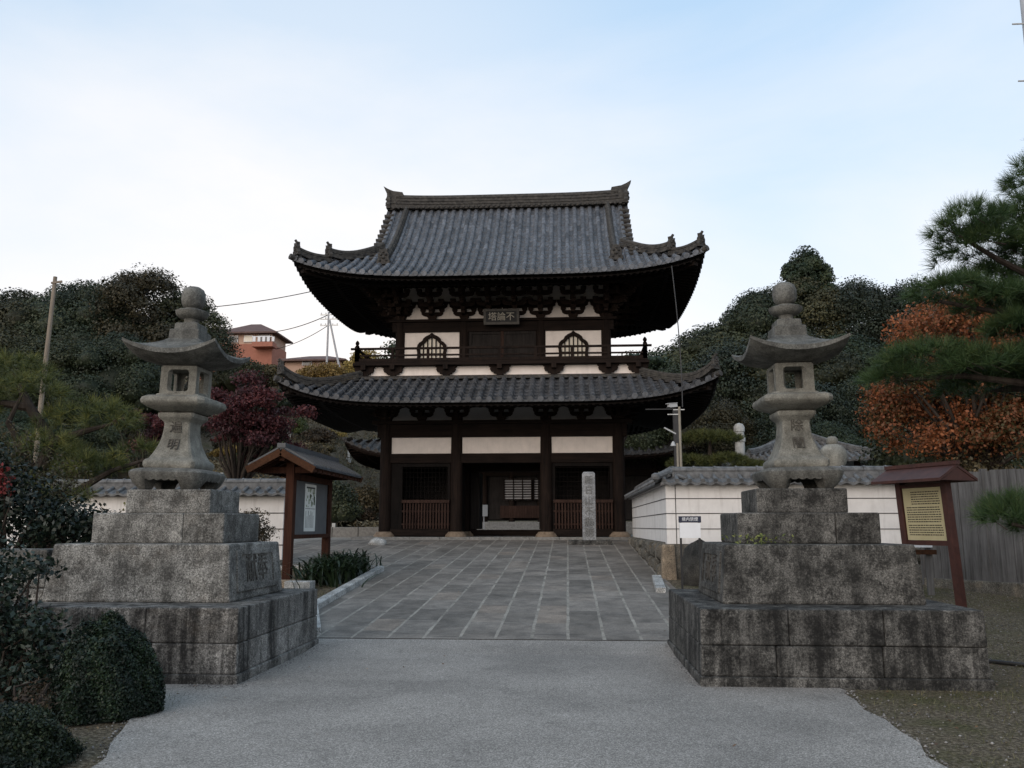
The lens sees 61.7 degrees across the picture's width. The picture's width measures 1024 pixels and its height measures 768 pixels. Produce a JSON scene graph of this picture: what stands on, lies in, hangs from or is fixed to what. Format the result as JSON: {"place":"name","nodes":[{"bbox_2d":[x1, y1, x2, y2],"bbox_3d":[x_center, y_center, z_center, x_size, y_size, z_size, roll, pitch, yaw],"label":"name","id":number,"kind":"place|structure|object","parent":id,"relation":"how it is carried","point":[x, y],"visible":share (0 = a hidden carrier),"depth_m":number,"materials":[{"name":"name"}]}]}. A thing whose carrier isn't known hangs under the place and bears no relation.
{"place":"outdoors","nodes":[
{"label":"outdoors","id":0,"kind":"place"},
{"bbox_2d":[294,537,350,542],"bbox_3d":[1.148,6.065,32.693,30.000,0.516,25.500,-1,-9,4],"label":"precinct","id":1,"kind":"object","parent":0,"point":[332,538],"visible":0.02,"depth_m":28.42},
{"bbox_2d":[733,423,745,465],"bbox_3d":[7.874,3.318,29.407,0.400,3.980,0.390,-1,-9,4],"label":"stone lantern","id":2,"kind":"object","parent":1,"relation":"on","point":[739,428],"visible":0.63,"depth_m":29.51,"materials":[{"name":"stone"}]},
{"bbox_2d":[293,540,675,640],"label":"path","id":3,"kind":"structure","parent":0,"point":[537,589],"depth_m":15.01,"materials":[{"name":"grey stone"}]},
{"bbox_2d":[368,537,386,544],"bbox_3d":[-4.068,4.808,25.870,0.566,0.373,0.372,-1,-9,4],"label":"boulder","id":4,"kind":"object","parent":3,"relation":"on","point":[377,541],"visible":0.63,"depth_m":25.76,"materials":[{"name":"stone"}]},
{"bbox_2d":[568,472,611,544],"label":"stone pillar","id":5,"kind":"structure","parent":3,"relation":"on","point":[588,513],"depth_m":26.03,"materials":[{"name":"stone"}]},
{"bbox_2d":[0,0,1023,360],"label":"sky","id":6,"kind":"structure","parent":0,"point":[198,140],"materials":[{"name":"blue"}]},
{"bbox_2d":[93,638,947,767],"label":"forecourt","id":7,"kind":"structure","parent":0,"point":[472,703],"depth_m":6.67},
{"bbox_2d":[30,370,1023,767],"bbox_3d":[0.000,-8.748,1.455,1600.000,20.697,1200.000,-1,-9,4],"label":"ground","id":8,"kind":"structure","parent":0,"point":[968,720],"depth_m":7.09,"materials":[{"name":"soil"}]},
{"bbox_2d":[0,462,15,540],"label":"red leaf shrub","id":9,"kind":"object","parent":8,"relation":"on","point":[3,489],"visible":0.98,"depth_m":9.87,"materials":[{"name":"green plant"}]},
{"bbox_2d":[0,548,52,601],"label":"retaining wall","id":10,"kind":"structure","parent":8,"relation":"on","point":[43,551],"depth_m":9.02,"materials":[{"name":"stone"}]},
{"bbox_2d":[0,434,122,547],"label":"camellia bush","id":11,"kind":"object","parent":10,"relation":"on","point":[57,521],"visible":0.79,"depth_m":10.06,"materials":[{"name":"green plant"}]},
{"bbox_2d":[0,287,56,402],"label":"evergreen tree","id":12,"kind":"object","parent":8,"relation":"on","point":[10,314],"visible":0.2,"depth_m":60.98,"materials":[{"name":"green plant"}]},
{"bbox_2d":[0,327,58,419],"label":"evergreen tree","id":13,"kind":"object","parent":8,"relation":"on","point":[5,340],"visible":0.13,"depth_m":55.29,"materials":[{"name":"green plant"}]},
{"bbox_2d":[6,669,60,710],"bbox_3d":[-3.608,2.383,6.441,0.449,0.400,0.814,0,-9,-2],"label":"twiggy shrub","id":14,"kind":"object","parent":8,"relation":"on","point":[25,698],"visible":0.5,"depth_m":6.50,"materials":[{"name":"brown plant"}]},
{"bbox_2d":[0,407,68,478],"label":"evergreen tree","id":15,"kind":"object","parent":8,"relation":"on","point":[19,419],"visible":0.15,"depth_m":47.09,"materials":[{"name":"green plant"}]},
{"bbox_2d":[0,535,75,705],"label":"camellia bush","id":16,"kind":"object","parent":8,"relation":"on","point":[21,635],"visible":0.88,"depth_m":7.21,"materials":[{"name":"green plant"}]},
{"bbox_2d":[0,700,86,767],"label":"clipped bush","id":17,"kind":"object","parent":8,"relation":"on","point":[34,736],"visible":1,"depth_m":5.29,"materials":[{"name":"green plant"}]},
{"bbox_2d":[0,328,95,432],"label":"evergreen tree","id":18,"kind":"object","parent":8,"relation":"on","point":[57,352],"visible":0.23,"depth_m":54.83,"materials":[{"name":"green plant"}]},
{"bbox_2d":[0,419,95,547],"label":"brown shrub","id":19,"kind":"object","parent":8,"relation":"on","point":[61,482],"visible":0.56,"depth_m":11.12,"materials":[{"name":"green plant"}]},
{"bbox_2d":[33,276,62,461],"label":"utility pole","id":20,"kind":"object","parent":8,"relation":"on","point":[49,329],"visible":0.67,"depth_m":42.47,"materials":[{"name":"grey concrete"}]},
{"bbox_2d":[6,279,147,425],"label":"evergreen tree","id":21,"kind":"object","parent":8,"relation":"on","point":[70,308],"visible":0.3,"depth_m":61.36,"materials":[{"name":"green plant"}]},
{"bbox_2d":[0,346,158,546],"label":"pine tree","id":22,"kind":"object","parent":8,"relation":"on","point":[51,441],"visible":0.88,"depth_m":14.46,"materials":[{"name":"green plant"}]},
{"bbox_2d":[46,418,133,478],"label":"evergreen tree","id":23,"kind":"object","parent":8,"relation":"on","point":[103,437],"visible":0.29,"depth_m":48.39,"materials":[{"name":"green plant"}]},
{"bbox_2d":[48,609,166,725],"bbox_3d":[-3.239,2.513,6.878,0.872,1.386,0.926,4,-10,-22],"label":"clipped bush","id":24,"kind":"object","parent":8,"relation":"on","point":[108,670],"visible":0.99,"depth_m":6.63,"materials":[{"name":"green plant"}]},
{"bbox_2d":[38,331,185,478],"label":"evergreen tree","id":25,"kind":"object","parent":8,"relation":"on","point":[116,366],"visible":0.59,"depth_m":54.13,"materials":[{"name":"green plant"}]},
{"bbox_2d":[113,408,163,468],"bbox_3d":[-10.422,2.631,24.895,2.208,4.627,2.312,7,-12,-38],"label":"red maple","id":26,"kind":"object","parent":8,"relation":"on","point":[157,432],"visible":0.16,"depth_m":24.86,"materials":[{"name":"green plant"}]},
{"bbox_2d":[3,478,285,564],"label":"boundary wall","id":27,"kind":"structure","parent":8,"relation":"on","point":[264,494],"depth_m":20.30,"materials":[{"name":"paint"}]},
{"bbox_2d":[83,262,214,440],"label":"evergreen tree","id":28,"kind":"object","parent":8,"relation":"on","point":[139,288],"visible":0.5,"depth_m":62.46,"materials":[{"name":"green plant"}]},
{"bbox_2d":[3,489,318,684],"bbox_3d":[-3.824,2.163,9.597,2.660,1.940,2.690,-1,-9,4],"label":"lantern pedestal","id":29,"kind":"object","parent":8,"relation":"on","point":[188,582],"visible":0.82,"depth_m":8.88,"materials":[{"name":"stone"}]},
{"bbox_2d":[122,286,250,489],"bbox_3d":[-3.864,0.033,10.152,1.090,2.445,1.090,1,-9,4],"label":"stone lantern","id":30,"kind":"object","parent":29,"relation":"on","point":[191,349],"visible":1,"depth_m":9.89,"materials":[{"name":"stone"}]},
{"bbox_2d":[140,382,215,435],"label":"evergreen tree","id":31,"kind":"object","parent":8,"relation":"on","point":[204,426],"visible":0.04,"depth_m":58.10,"materials":[{"name":"green plant"}]},
{"bbox_2d":[136,285,245,383],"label":"evergreen tree","id":32,"kind":"object","parent":8,"relation":"on","point":[217,323],"visible":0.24,"depth_m":65.58,"materials":[{"name":"green plant"}]},
{"bbox_2d":[62,364,379,526],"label":"hillside brush","id":33,"kind":"object","parent":8,"relation":"on","point":[214,461],"visible":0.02,"depth_m":67.03,"materials":[{"name":"plant"}]},
{"bbox_2d":[207,446,236,459],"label":"slope shrub","id":34,"kind":"object","parent":8,"relation":"on","point":[214,453],"visible":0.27,"depth_m":58.76,"materials":[{"name":"green plant"}]},
{"bbox_2d":[211,357,265,392],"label":"evergreen tree","id":35,"kind":"object","parent":8,"relation":"on","point":[223,381],"visible":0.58,"depth_m":89.46,"materials":[{"name":"green plant"}]},
{"bbox_2d":[223,324,292,365],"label":"hill house","id":36,"kind":"structure","parent":8,"relation":"on","point":[261,343],"depth_m":99.75,"materials":[{"name":"ceramic"}]},
{"bbox_2d":[199,369,318,478],"bbox_3d":[-7.508,2.209,24.454,3.125,5.282,3.076,9,-13,-43],"label":"red maple","id":37,"kind":"object","parent":8,"relation":"on","point":[241,424],"visible":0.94,"depth_m":24.13,"materials":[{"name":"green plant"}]},
{"bbox_2d":[240,507,279,540],"bbox_3d":[-4.026,2.634,12.468,1.232,1.667,0.985,3,-10,-18],"label":"azalea bush","id":38,"kind":"object","parent":8,"relation":"on","point":[261,535],"visible":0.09,"depth_m":12.50,"materials":[{"name":"green plant"}]},
{"bbox_2d":[253,363,283,388],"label":"autumn tree","id":39,"kind":"object","parent":8,"relation":"on","point":[270,370],"visible":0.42,"depth_m":92.30,"materials":[{"name":"green plant"}]},
{"bbox_2d":[268,389,295,411],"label":"evergreen tree","id":40,"kind":"object","parent":8,"relation":"on","point":[284,402],"visible":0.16,"depth_m":80.79,"materials":[{"name":"green plant"}]},
{"bbox_2d":[289,417,308,440],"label":"slope shrub","id":41,"kind":"object","parent":8,"relation":"on","point":[300,427],"visible":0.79,"depth_m":71.91,"materials":[{"name":"green plant"}]},
{"bbox_2d":[284,580,314,588],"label":"stone block","id":42,"kind":"structure","parent":8,"relation":"on","point":[304,584],"depth_m":15.61,"materials":[{"name":"stone"}]},
{"bbox_2d":[245,443,362,587],"bbox_3d":[-4.258,2.785,17.936,1.361,2.742,3.885,-1,-9,4],"label":"notice board","id":43,"kind":"object","parent":8,"relation":"on","point":[310,476],"visible":0.91,"depth_m":17.05,"materials":[{"name":"brown wood"}]},
{"bbox_2d":[277,356,346,371],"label":"hill house","id":44,"kind":"structure","parent":8,"relation":"on","point":[294,364],"depth_m":96.03,"materials":[{"name":"brown paint"}]},
{"bbox_2d":[299,426,335,443],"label":"slope shrub","id":45,"kind":"object","parent":8,"relation":"on","point":[321,435],"visible":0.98,"depth_m":67.48,"materials":[{"name":"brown plant"}]},
{"bbox_2d":[306,443,330,455],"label":"slope shrub","id":46,"kind":"object","parent":8,"relation":"on","point":[312,447],"visible":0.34,"depth_m":63.62,"materials":[{"name":"green plant"}]},
{"bbox_2d":[307,442,336,452],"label":"slope shrub","id":47,"kind":"object","parent":8,"relation":"on","point":[331,448],"visible":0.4,"depth_m":66.18,"materials":[{"name":"green plant"}]},
{"bbox_2d":[295,361,352,381],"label":"ochre tree","id":48,"kind":"object","parent":8,"relation":"on","point":[329,369],"visible":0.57,"depth_m":85.21,"materials":[{"name":"yellow plant"}]},
{"bbox_2d":[320,312,339,366],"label":"utility pole","id":49,"kind":"object","parent":8,"relation":"on","point":[330,325],"visible":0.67,"depth_m":93.57,"materials":[{"name":"concrete"}]},
{"bbox_2d":[280,565,383,633],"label":"kerb","id":50,"kind":"structure","parent":8,"relation":"on","point":[332,596],"depth_m":15.21,"materials":[{"name":"stone"}]},
{"bbox_2d":[281,548,389,587],"bbox_3d":[-3.579,3.728,17.447,2.432,0.709,4.777,1,-10,-8],"label":"strap leaf plant","id":51,"kind":"object","parent":8,"relation":"on","point":[337,568],"visible":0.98,"depth_m":16.80,"materials":[{"name":"green plant"}]},
{"bbox_2d":[331,480,364,526],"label":"green bush","id":52,"kind":"object","parent":8,"relation":"on","point":[345,506],"visible":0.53,"depth_m":43.70,"materials":[{"name":"green plant"}]},
{"bbox_2d":[331,527,377,536],"bbox_3d":[-6.086,5.937,34.154,4.180,0.450,0.400,-1,-9,4],"label":"stone edging","id":53,"kind":"object","parent":8,"relation":"on","point":[352,531],"visible":0.29,"depth_m":33.98,"materials":[{"name":"stone"}]},
{"bbox_2d":[344,504,376,526],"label":"slope shrub","id":54,"kind":"object","parent":8,"relation":"on","point":[366,514],"visible":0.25,"depth_m":49.90,"materials":[{"name":"green plant"}]},
{"bbox_2d":[341,350,381,372],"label":"ochre tree","id":55,"kind":"object","parent":8,"relation":"on","point":[349,366],"visible":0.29,"depth_m":87.54,"materials":[{"name":"yellow plant"}]},
{"bbox_2d":[351,484,378,526],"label":"brown bush","id":56,"kind":"object","parent":8,"relation":"on","point":[366,499],"visible":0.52,"depth_m":51.65,"materials":[{"name":"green plant"}]},
{"bbox_2d":[359,340,395,376],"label":"evergreen tree","id":57,"kind":"object","parent":8,"relation":"on","point":[391,345],"visible":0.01,"depth_m":42.42,"materials":[{"name":"green plant"}]},
{"bbox_2d":[273,180,722,539],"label":"temple gate","id":58,"kind":"structure","parent":8,"relation":"on","point":[502,319],"depth_m":29.16,"materials":[{"name":"wood"}]},
{"bbox_2d":[417,333,446,357],"bbox_3d":[-2.828,-1.304,30.192,1.070,1.030,0.090,-1,-9,4],"label":"window","id":59,"kind":"structure","parent":58,"relation":"in","point":[428,341],"depth_m":30.19,"materials":[{"name":"paper"}]},
{"bbox_2d":[470,472,482,528],"bbox_3d":[-1.311,4.354,31.828,0.320,2.050,1.180,-1,-9,4],"label":"door leaf","id":60,"kind":"structure","parent":58,"relation":"in","point":[476,478],"depth_m":31.30,"materials":[{"name":"brown wood"}]},
{"bbox_2d":[469,331,500,356],"bbox_3d":[-0.936,-1.323,30.122,1.165,1.050,0.090,-1,-9,4],"label":"door leaf","id":61,"kind":"structure","parent":58,"relation":"in","point":[490,338],"depth_m":30.13,"materials":[{"name":"brown wood"}]},
{"bbox_2d":[504,331,535,356],"bbox_3d":[0.257,-1.335,30.046,1.165,1.050,0.090,-1,-9,4],"label":"door leaf","id":62,"kind":"structure","parent":58,"relation":"in","point":[511,338],"depth_m":30.04,"materials":[{"name":"brown wood"}]},
{"bbox_2d":[558,331,588,355],"bbox_3d":[2.142,-1.356,29.875,1.070,1.030,0.090,-1,-9,4],"label":"window","id":63,"kind":"structure","parent":58,"relation":"in","point":[573,338],"depth_m":29.87,"materials":[{"name":"paper"}]},
{"bbox_2d":[671,266,682,406],"bbox_3d":[5.131,-1.517,26.516,0.084,4.553,0.411,3,-10,-19],"label":"lightning cable","id":64,"kind":"object","parent":58,"relation":"hanging from","point":[678,336],"visible":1,"depth_m":26.50,"materials":[{"name":"metal"}]},
{"bbox_2d":[343,435,706,533],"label":"temple hall","id":65,"kind":"structure","parent":8,"relation":"on","point":[511,497],"depth_m":53.30,"materials":[{"name":"wood"}]},
{"bbox_2d":[504,479,531,499],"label":"window","id":66,"kind":"structure","parent":65,"relation":"in","point":[514,489],"depth_m":53.40,"materials":[{"name":"grey paint"}]},
{"bbox_2d":[533,479,538,499],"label":"window","id":67,"kind":"structure","parent":65,"relation":"in","point":[535,481],"depth_m":53.31,"materials":[{"name":"grey paint"}]},
{"bbox_2d":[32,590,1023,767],"bbox_3d":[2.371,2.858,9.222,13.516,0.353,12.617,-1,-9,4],"label":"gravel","id":68,"kind":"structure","parent":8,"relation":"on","point":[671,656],"depth_m":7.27,"materials":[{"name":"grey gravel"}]},
{"bbox_2d":[64,549,1023,766],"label":"fallen leaves","id":69,"kind":"object","parent":8,"relation":"on","point":[859,700],"visible":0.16,"depth_m":7.36,"materials":[{"name":"brown plant"}]},
{"bbox_2d":[621,350,673,442],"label":"evergreen tree","id":70,"kind":"object","parent":8,"relation":"on","point":[656,361],"visible":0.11,"depth_m":42.79,"materials":[{"name":"green plant"}]},
{"bbox_2d":[652,575,665,592],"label":"kerb","id":71,"kind":"structure","parent":8,"relation":"on","point":[659,584],"depth_m":15.64,"materials":[{"name":"stone"}]},
{"bbox_2d":[645,409,679,466],"bbox_3d":[4.575,2.743,25.859,0.980,4.030,0.160,-1,-9,4],"label":"steel post","id":72,"kind":"object","parent":8,"relation":"on","point":[675,429],"visible":0.46,"depth_m":25.98,"materials":[{"name":"grey metal"}]},
{"bbox_2d":[664,403,683,466],"bbox_3d":[3.807,2.291,19.866,0.483,3.757,0.182,3,-10,-20],"label":"camera mast","id":73,"kind":"object","parent":8,"relation":"on","point":[679,444],"visible":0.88,"depth_m":20.03,"materials":[{"name":"metal"}]},
{"bbox_2d":[624,360,754,470],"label":"evergreen tree","id":74,"kind":"object","parent":8,"relation":"on","point":[650,439],"visible":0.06,"depth_m":51.52,"materials":[{"name":"green plant"}]},
{"bbox_2d":[678,516,700,588],"bbox_3d":[3.280,3.096,15.715,0.410,1.323,0.064,-1,-9,4],"label":"notice sign","id":75,"kind":"object","parent":8,"relation":"on","point":[689,527],"visible":0.99,"depth_m":15.76,"materials":[{"name":"white metal"}]},
{"bbox_2d":[680,539,704,585],"bbox_3d":[3.570,3.614,16.372,0.691,1.329,0.741,-1,-9,4],"label":"boulder","id":76,"kind":"object","parent":8,"relation":"on","point":[691,572],"visible":0.29,"depth_m":16.22,"materials":[{"name":"grey stone"}]},
{"bbox_2d":[659,322,749,370],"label":"evergreen tree","id":77,"kind":"object","parent":8,"relation":"on","point":[693,342],"visible":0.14,"depth_m":62.34,"materials":[{"name":"green plant"}]},
{"bbox_2d":[664,427,763,466],"bbox_3d":[6.308,3.171,26.393,3.505,3.772,1.814,-1,-9,4],"label":"clipped pine","id":78,"kind":"object","parent":8,"relation":"on","point":[711,459],"visible":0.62,"depth_m":26.33,"materials":[{"name":"green plant"}]},
{"bbox_2d":[661,337,772,451],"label":"evergreen tree","id":79,"kind":"object","parent":8,"relation":"on","point":[727,362],"visible":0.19,"depth_m":51.22,"materials":[{"name":"green plant"}]},
{"bbox_2d":[671,396,768,466],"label":"evergreen tree","id":80,"kind":"object","parent":8,"relation":"on","point":[718,413],"visible":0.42,"depth_m":43.61,"materials":[{"name":"green plant"}]},
{"bbox_2d":[717,287,816,340],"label":"evergreen tree","id":81,"kind":"object","parent":8,"relation":"on","point":[749,314],"visible":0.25,"depth_m":62.83,"materials":[{"name":"green plant"}]},
{"bbox_2d":[624,465,921,579],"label":"boundary wall","id":82,"kind":"structure","parent":8,"relation":"on","point":[663,500],"depth_m":17.43,"materials":[{"name":"paint"}]},
{"bbox_2d":[718,328,868,424],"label":"evergreen tree","id":83,"kind":"object","parent":8,"relation":"on","point":[837,369],"visible":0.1,"depth_m":50.40,"materials":[{"name":"green plant"}]},
{"bbox_2d":[722,433,877,466],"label":"pavilion","id":84,"kind":"structure","parent":8,"relation":"on","point":[764,451],"depth_m":29.71,"materials":[{"name":"grey tile"}]},
{"bbox_2d":[746,374,867,446],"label":"evergreen tree","id":85,"kind":"object","parent":8,"relation":"on","point":[836,410],"visible":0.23,"depth_m":42.00,"materials":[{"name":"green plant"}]},
{"bbox_2d":[779,245,836,320],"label":"evergreen tree","id":86,"kind":"object","parent":8,"relation":"on","point":[806,263],"visible":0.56,"depth_m":66.14,"materials":[{"name":"green plant"}]},
{"bbox_2d":[761,275,868,338],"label":"evergreen tree","id":87,"kind":"object","parent":8,"relation":"on","point":[817,303],"visible":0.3,"depth_m":63.19,"materials":[{"name":"green plant"}]},
{"bbox_2d":[667,488,994,690],"bbox_3d":[3.164,2.122,9.349,2.660,1.940,2.690,-1,-9,4],"label":"lantern pedestal","id":88,"kind":"object","parent":8,"relation":"on","point":[831,595],"visible":0.98,"depth_m":8.27,"materials":[{"name":"stone"}]},
{"bbox_2d":[721,533,793,544],"bbox_3d":[2.543,1.602,8.861,0.752,0.125,0.280,-1,-9,4],"label":"weed","id":89,"kind":"object","parent":88,"relation":"on","point":[755,538],"visible":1,"depth_m":8.88,"materials":[{"name":"green plant"}]},
{"bbox_2d":[732,282,849,487],"bbox_3d":[3.238,0.002,9.966,1.090,2.445,1.090,-1,-9,4],"label":"stone lantern","id":90,"kind":"object","parent":88,"relation":"on","point":[789,345],"visible":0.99,"depth_m":9.69,"materials":[{"name":"stone"}]},
{"bbox_2d":[820,436,846,465],"bbox_3d":[6.928,2.515,18.327,0.580,2.810,0.580,-1,-9,4],"label":"stone finial","id":91,"kind":"object","parent":8,"relation":"on","point":[833,451],"visible":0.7,"depth_m":18.27,"materials":[{"name":"stone"}]},
{"bbox_2d":[811,420,875,465],"bbox_3d":[13.496,4.422,36.455,4.063,5.841,4.363,3,-10,-18],"label":"evergreen tree","id":92,"kind":"object","parent":8,"relation":"on","point":[824,428],"visible":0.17,"depth_m":36.11,"materials":[{"name":"green plant"}]},
{"bbox_2d":[821,332,885,420],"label":"evergreen tree","id":93,"kind":"object","parent":8,"relation":"on","point":[864,350],"visible":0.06,"depth_m":53.10,"materials":[{"name":"green plant"}]},
{"bbox_2d":[801,275,907,346],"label":"evergreen tree","id":94,"kind":"object","parent":8,"relation":"on","point":[859,294],"visible":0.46,"depth_m":62.25,"materials":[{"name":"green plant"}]},
{"bbox_2d":[829,365,904,440],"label":"evergreen tree","id":95,"kind":"object","parent":8,"relation":"on","point":[849,390],"visible":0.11,"depth_m":43.82,"materials":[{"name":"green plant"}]},
{"bbox_2d":[859,274,962,344],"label":"evergreen tree","id":96,"kind":"object","parent":8,"relation":"on","point":[898,304],"visible":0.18,"depth_m":62.10,"materials":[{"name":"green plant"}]},
{"bbox_2d":[871,460,977,606],"bbox_3d":[6.667,2.480,13.780,0.760,2.393,1.505,3,-10,-19],"label":"information board","id":97,"kind":"object","parent":8,"relation":"on","point":[925,505],"visible":0.98,"depth_m":13.68,"materials":[{"name":"red paint"}]},
{"bbox_2d":[914,545,936,594],"bbox_3d":[7.074,3.298,14.835,0.560,1.120,0.120,-1,-9,4],"label":"sign","id":98,"kind":"object","parent":8,"relation":"on","point":[927,552],"visible":0.38,"depth_m":14.83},
{"bbox_2d":[849,147,1023,541],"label":"pine tree","id":99,"kind":"object","parent":8,"relation":"on","point":[967,362],"visible":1,"depth_m":8.52,"materials":[{"name":"green plant"}]},
{"bbox_2d":[854,285,1023,469],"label":"autumn cherry","id":100,"kind":"object","parent":8,"relation":"on","point":[993,426],"visible":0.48,"depth_m":20.10,"materials":[{"name":"orange plant"}]},
{"bbox_2d":[858,392,1022,468],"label":"evergreen tree","id":101,"kind":"object","parent":8,"relation":"on","point":[883,458],"visible":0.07,"depth_m":25.23,"materials":[{"name":"green plant"}]},
{"bbox_2d":[918,450,1023,471],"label":"autumn shrub","id":102,"kind":"object","parent":8,"relation":"on","point":[979,465],"visible":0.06,"depth_m":19.59,"materials":[{"name":"brown plant"}]},
{"bbox_2d":[920,469,1023,597],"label":"board fence","id":103,"kind":"object","parent":8,"relation":"on","point":[992,561],"visible":0.46,"depth_m":15.19,"materials":[{"name":"wood"}]},
{"bbox_2d":[989,659,1023,666],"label":"hose","id":104,"kind":"object","parent":8,"relation":"on","point":[1002,662],"visible":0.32,"depth_m":9.24,"materials":[{"name":"black rubber"}]},
{"bbox_2d":[1012,0,1023,81],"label":"utility pole","id":105,"kind":"object","parent":8,"relation":"on","point":[1022,9],"visible":1,"depth_m":12.59,"materials":[{"name":"concrete"}]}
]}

